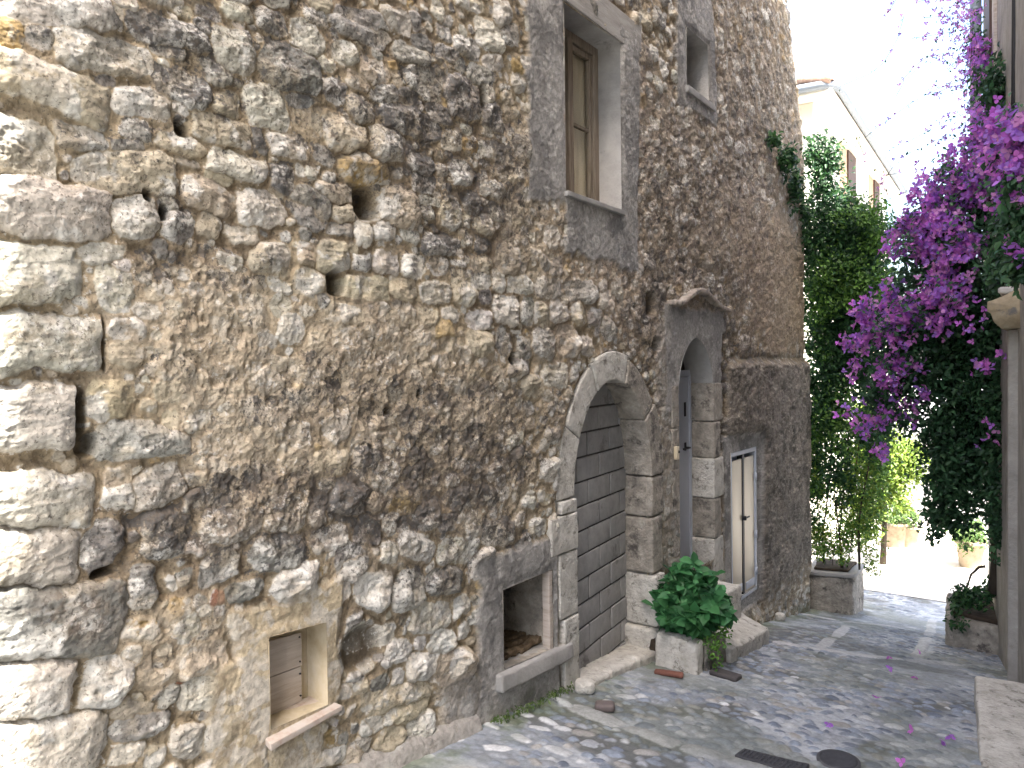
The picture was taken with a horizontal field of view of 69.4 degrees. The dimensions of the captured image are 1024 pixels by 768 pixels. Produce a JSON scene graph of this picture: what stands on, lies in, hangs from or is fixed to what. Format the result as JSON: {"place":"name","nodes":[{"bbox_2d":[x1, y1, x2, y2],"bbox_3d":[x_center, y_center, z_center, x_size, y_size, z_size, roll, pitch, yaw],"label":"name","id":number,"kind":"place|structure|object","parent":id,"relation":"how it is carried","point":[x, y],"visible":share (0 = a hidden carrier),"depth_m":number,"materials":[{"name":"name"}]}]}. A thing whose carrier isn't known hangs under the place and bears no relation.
{"place":"outdoors","nodes":[
{"label":"outdoors","id":0,"kind":"place"},
{"bbox_2d":[402,590,1006,767],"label":"street","id":1,"kind":"structure","parent":0,"point":[806,675],"depth_m":4.29,"materials":[{"name":"grey stone"}]},
{"bbox_2d":[490,681,574,723],"bbox_3d":[0.166,1.759,4.097,0.084,0.126,0.865,0,2,37],"label":"moss tuft","id":2,"kind":"object","parent":1,"relation":"on","point":[507,716],"visible":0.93,"depth_m":4.01,"materials":[{"name":"green plant"}]},
{"bbox_2d":[575,678,594,694],"bbox_3d":[0.428,1.777,4.348,0.121,0.078,0.093,-1,1,7],"label":"white rock","id":3,"kind":"object","parent":1,"relation":"on","point":[585,686],"visible":1,"depth_m":4.31,"materials":[{"name":"stone"}]},
{"bbox_2d":[595,700,614,711],"bbox_3d":[0.511,1.775,4.078,0.110,0.046,0.076,-1,1,8],"label":"brown cobble","id":4,"kind":"object","parent":1,"relation":"on","point":[605,705],"visible":1,"depth_m":4.05,"materials":[{"name":"stone"}]},
{"bbox_2d":[654,669,683,678],"bbox_3d":[1.027,1.893,4.841,0.190,0.033,0.053,0,1,23],"label":"brick fragment","id":5,"kind":"object","parent":1,"relation":"on","point":[670,673],"visible":1,"depth_m":4.82,"materials":[{"name":"red brick"}]},
{"bbox_2d":[649,628,725,674],"bbox_3d":[1.214,1.894,5.238,0.448,0.371,0.529,0,2,37],"label":"stone planter","id":6,"kind":"object","parent":1,"relation":"on","point":[679,652],"visible":0.7,"depth_m":5.03,"materials":[{"name":"stone"}]},
{"bbox_2d":[641,551,738,639],"bbox_3d":[1.260,1.518,5.246,0.665,0.628,0.750,0,2,37],"label":"leafy plant","id":7,"kind":"object","parent":6,"relation":"on","point":[688,601],"visible":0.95,"depth_m":5.09,"materials":[{"name":"green plant"}]},
{"bbox_2d":[696,623,732,670],"bbox_3d":[1.370,1.788,5.003,0.203,0.328,0.345,0,2,37],"label":"trailing weed","id":8,"kind":"object","parent":1,"relation":"on","point":[715,647],"visible":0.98,"depth_m":4.99,"materials":[{"name":"green plant"}]},
{"bbox_2d":[709,667,741,681],"bbox_3d":[1.419,1.931,4.919,0.202,0.038,0.092,0,2,43],"label":"slate fragment","id":9,"kind":"object","parent":1,"relation":"on","point":[727,675],"visible":0.99,"depth_m":4.89,"materials":[{"name":"grey stone"}]},
{"bbox_2d":[717,580,741,618],"bbox_3d":[1.607,1.832,5.934,0.208,0.348,0.796,0,2,37],"label":"stone step","id":10,"kind":"object","parent":1,"relation":"on","point":[734,591],"visible":0.17,"depth_m":6.11,"materials":[{"name":"stone"}]},
{"bbox_2d":[717,613,768,662],"bbox_3d":[1.679,2.002,5.805,0.443,0.416,1.214,0,2,37],"label":"stone step","id":11,"kind":"object","parent":1,"relation":"on","point":[749,635],"visible":0.41,"depth_m":5.76,"materials":[{"name":"stone"}]},
{"bbox_2d":[735,748,808,767],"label":"drain grate","id":12,"kind":"object","parent":1,"relation":"on","point":[772,761],"visible":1,"depth_m":3.50,"materials":[{"name":"metal"}]},
{"bbox_2d":[775,612,785,620],"bbox_3d":[2.675,2.326,7.386,0.102,0.083,0.083,-1,1,-9],"label":"loose rock","id":13,"kind":"object","parent":1,"relation":"on","point":[780,616],"visible":1,"depth_m":7.35,"materials":[{"name":"stone"}]},
{"bbox_2d":[824,722,833,727],"bbox_3d":[1.728,1.865,4.028,0.050,0.050,0.017,0,2,42],"label":"fallen petal","id":14,"kind":"object","parent":1,"relation":"on","point":[830,724],"visible":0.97,"depth_m":4.03,"materials":[{"name":"purple plant"}]},
{"bbox_2d":[809,558,863,614],"bbox_3d":[3.790,2.467,8.738,0.571,0.688,0.699,0,2,37],"label":"corner planter","id":15,"kind":"object","parent":1,"relation":"on","point":[835,588],"visible":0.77,"depth_m":8.53,"materials":[{"name":"stone"}]},
{"bbox_2d":[764,128,903,575],"bbox_3d":[3.544,-0.342,8.046,1.275,5.140,2.388,0,2,37],"label":"climbing vine","id":16,"kind":"object","parent":15,"relation":"on","point":[841,238],"visible":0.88,"depth_m":8.41,"materials":[{"name":"green plant"}]},
{"bbox_2d":[816,749,860,767],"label":"manhole cover","id":17,"kind":"object","parent":1,"relation":"on","point":[831,758],"visible":0.96,"depth_m":3.56,"materials":[{"name":"metal"}]},
{"bbox_2d":[895,758,904,766],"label":"fallen petal","id":18,"kind":"object","parent":1,"relation":"on","point":[898,760],"visible":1,"depth_m":3.56,"materials":[{"name":"pink plant"}]},
{"bbox_2d":[907,724,913,733],"bbox_3d":[2.182,1.895,4.045,0.030,0.050,0.046,-1,1,-26],"label":"fallen petal","id":19,"kind":"object","parent":1,"relation":"on","point":[911,728],"visible":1,"depth_m":4.06,"materials":[{"name":"purple plant"}]},
{"bbox_2d":[945,734,955,739],"bbox_3d":[2.378,1.911,4.013,0.031,0.046,0.042,-2,1,-31],"label":"fallen petal","id":20,"kind":"object","parent":1,"relation":"on","point":[951,736],"visible":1,"depth_m":4.02,"materials":[{"name":"purple plant"}]},
{"bbox_2d":[945,591,998,655],"bbox_3d":[4.473,2.419,7.135,0.604,0.585,0.960,0,2,37],"label":"stone planter","id":21,"kind":"object","parent":1,"relation":"on","point":[980,634],"visible":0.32,"depth_m":6.81,"materials":[{"name":"stone"}]},
{"bbox_2d":[942,574,995,633],"bbox_3d":[4.323,2.025,6.933,0.682,0.519,0.392,-2,2,-36],"label":"dark shrub","id":22,"kind":"object","parent":21,"relation":"in","point":[966,597],"visible":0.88,"depth_m":6.90,"materials":[{"name":"green plant"}]},
{"bbox_2d":[966,565,985,587],"bbox_3d":[4.395,1.876,7.021,0.175,0.348,0.031,0,2,37],"label":"bare twig","id":23,"kind":"object","parent":21,"relation":"in","point":[976,570],"visible":0.67,"depth_m":7.02,"materials":[{"name":"brown plant"}]},
{"bbox_2d":[974,676,1023,767],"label":"doorstep","id":24,"kind":"object","parent":1,"relation":"on","point":[999,706],"visible":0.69,"depth_m":4.10,"materials":[{"name":"stone"}]},
{"bbox_2d":[787,0,986,358],"label":"sky","id":25,"kind":"structure","parent":0,"point":[848,40],"materials":[{"name":"white"}]},
{"bbox_2d":[811,516,987,601],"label":"plaza","id":26,"kind":"structure","parent":0,"point":[922,569],"depth_m":11.14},
{"bbox_2d":[832,390,929,564],"bbox_3d":[5.749,1.338,11.446,1.654,2.945,1.302,0,1,18],"label":"sunlit tree","id":27,"kind":"object","parent":26,"relation":"on","point":[898,477],"visible":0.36,"depth_m":11.26,"materials":[{"name":"green plant"}]},
{"bbox_2d":[880,521,909,547],"bbox_3d":[6.553,2.572,12.683,0.480,0.420,0.480,0,2,37],"label":"plant pot","id":28,"kind":"object","parent":26,"relation":"on","point":[896,535],"visible":0.59,"depth_m":12.51,"materials":[{"name":"ceramic"}]},
{"bbox_2d":[887,504,923,531],"bbox_3d":[6.631,2.279,12.581,0.706,0.609,0.592,-2,2,-41],"label":"potted shrub","id":29,"kind":"object","parent":28,"relation":"in","point":[914,517],"visible":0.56,"depth_m":12.49,"materials":[{"name":"green plant"}]},
{"bbox_2d":[904,524,920,547],"bbox_3d":[6.768,2.600,12.647,0.393,0.360,0.393,0,2,37],"label":"plant pot","id":30,"kind":"object","parent":26,"relation":"on","point":[911,537],"visible":0.56,"depth_m":12.50,"materials":[{"name":"ceramic"}]},
{"bbox_2d":[954,539,986,568],"bbox_3d":[7.019,2.599,11.330,0.436,0.400,0.436,0,2,37],"label":"plant pot","id":31,"kind":"object","parent":26,"relation":"on","point":[972,560],"visible":0.66,"depth_m":11.19,"materials":[{"name":"ceramic"}]},
{"bbox_2d":[945,518,987,556],"bbox_3d":[6.960,2.276,11.330,0.785,0.682,0.584,-1,1,-21],"label":"potted shrub","id":32,"kind":"object","parent":31,"relation":"in","point":[980,536],"visible":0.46,"depth_m":11.19,"materials":[{"name":"green plant"}]},
{"bbox_2d":[864,376,982,601],"bbox_3d":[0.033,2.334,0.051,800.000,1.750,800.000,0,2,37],"label":"ground","id":33,"kind":"structure","parent":0,"point":[926,426],"depth_m":49.11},
{"bbox_2d":[0,0,811,767],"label":"stone building","id":34,"kind":"structure","parent":33,"relation":"on","point":[394,382],"depth_m":3.20,"materials":[{"name":"stone"}]},
{"bbox_2d":[564,27,598,200],"bbox_3d":[0.369,-1.705,4.767,0.080,1.110,0.680,0,2,37],"label":"window frame","id":35,"kind":"structure","parent":34,"relation":"in","point":[570,39],"depth_m":4.73,"materials":[{"name":"brown wood"}]},
{"bbox_2d":[679,377,690,561],"bbox_3d":[1.328,0.732,6.077,0.102,1.575,0.640,0,2,37],"label":"metal door","id":36,"kind":"structure","parent":34,"relation":"in","point":[683,381],"depth_m":6.25,"materials":[{"name":"grey metal"}]},
{"bbox_2d":[732,459,742,592],"bbox_3d":[2.027,1.301,6.688,0.028,1.230,0.263,0,2,37],"label":"cabinet door","id":37,"kind":"structure","parent":34,"relation":"in","point":[736,464],"depth_m":6.69,"materials":[{"name":"beige paint"}]},
{"bbox_2d":[744,455,754,591],"bbox_3d":[2.221,1.303,6.945,0.028,1.250,0.266,0,2,37],"label":"cabinet door","id":38,"kind":"structure","parent":34,"relation":"in","point":[748,460],"depth_m":6.94,"materials":[{"name":"beige paint"}]},
{"bbox_2d":[796,73,906,526],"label":"yellow house","id":39,"kind":"structure","parent":33,"relation":"on","point":[824,102],"depth_m":14.68,"materials":[{"name":"paint"}]},
{"bbox_2d":[839,141,846,194],"bbox_3d":[6.982,-4.388,15.610,0.036,1.289,0.790,0,2,34],"label":"window","id":40,"kind":"structure","parent":39,"relation":"in","point":[845,151],"depth_m":15.59,"materials":[{"name":"white"}]},
{"bbox_2d":[869,175,872,206],"bbox_3d":[9.090,-4.874,18.743,0.035,1.058,0.634,0,2,34],"label":"window","id":41,"kind":"structure","parent":39,"relation":"in","point":[870,178],"depth_m":18.68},
{"bbox_2d":[841,427,987,528],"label":"garden wall","id":42,"kind":"structure","parent":33,"relation":"on","point":[915,504],"depth_m":14.59,"materials":[{"name":"white"}]},
{"bbox_2d":[968,0,1023,683],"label":"rendered building","id":43,"kind":"structure","parent":33,"relation":"on","point":[1003,22],"depth_m":5.09,"materials":[{"name":"beige concrete"}]},
{"bbox_2d":[832,0,1023,594],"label":"bougainvillea","id":44,"kind":"object","parent":43,"relation":"attached to","point":[946,324],"visible":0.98,"depth_m":6.61,"materials":[{"name":"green plant"}]}
]}

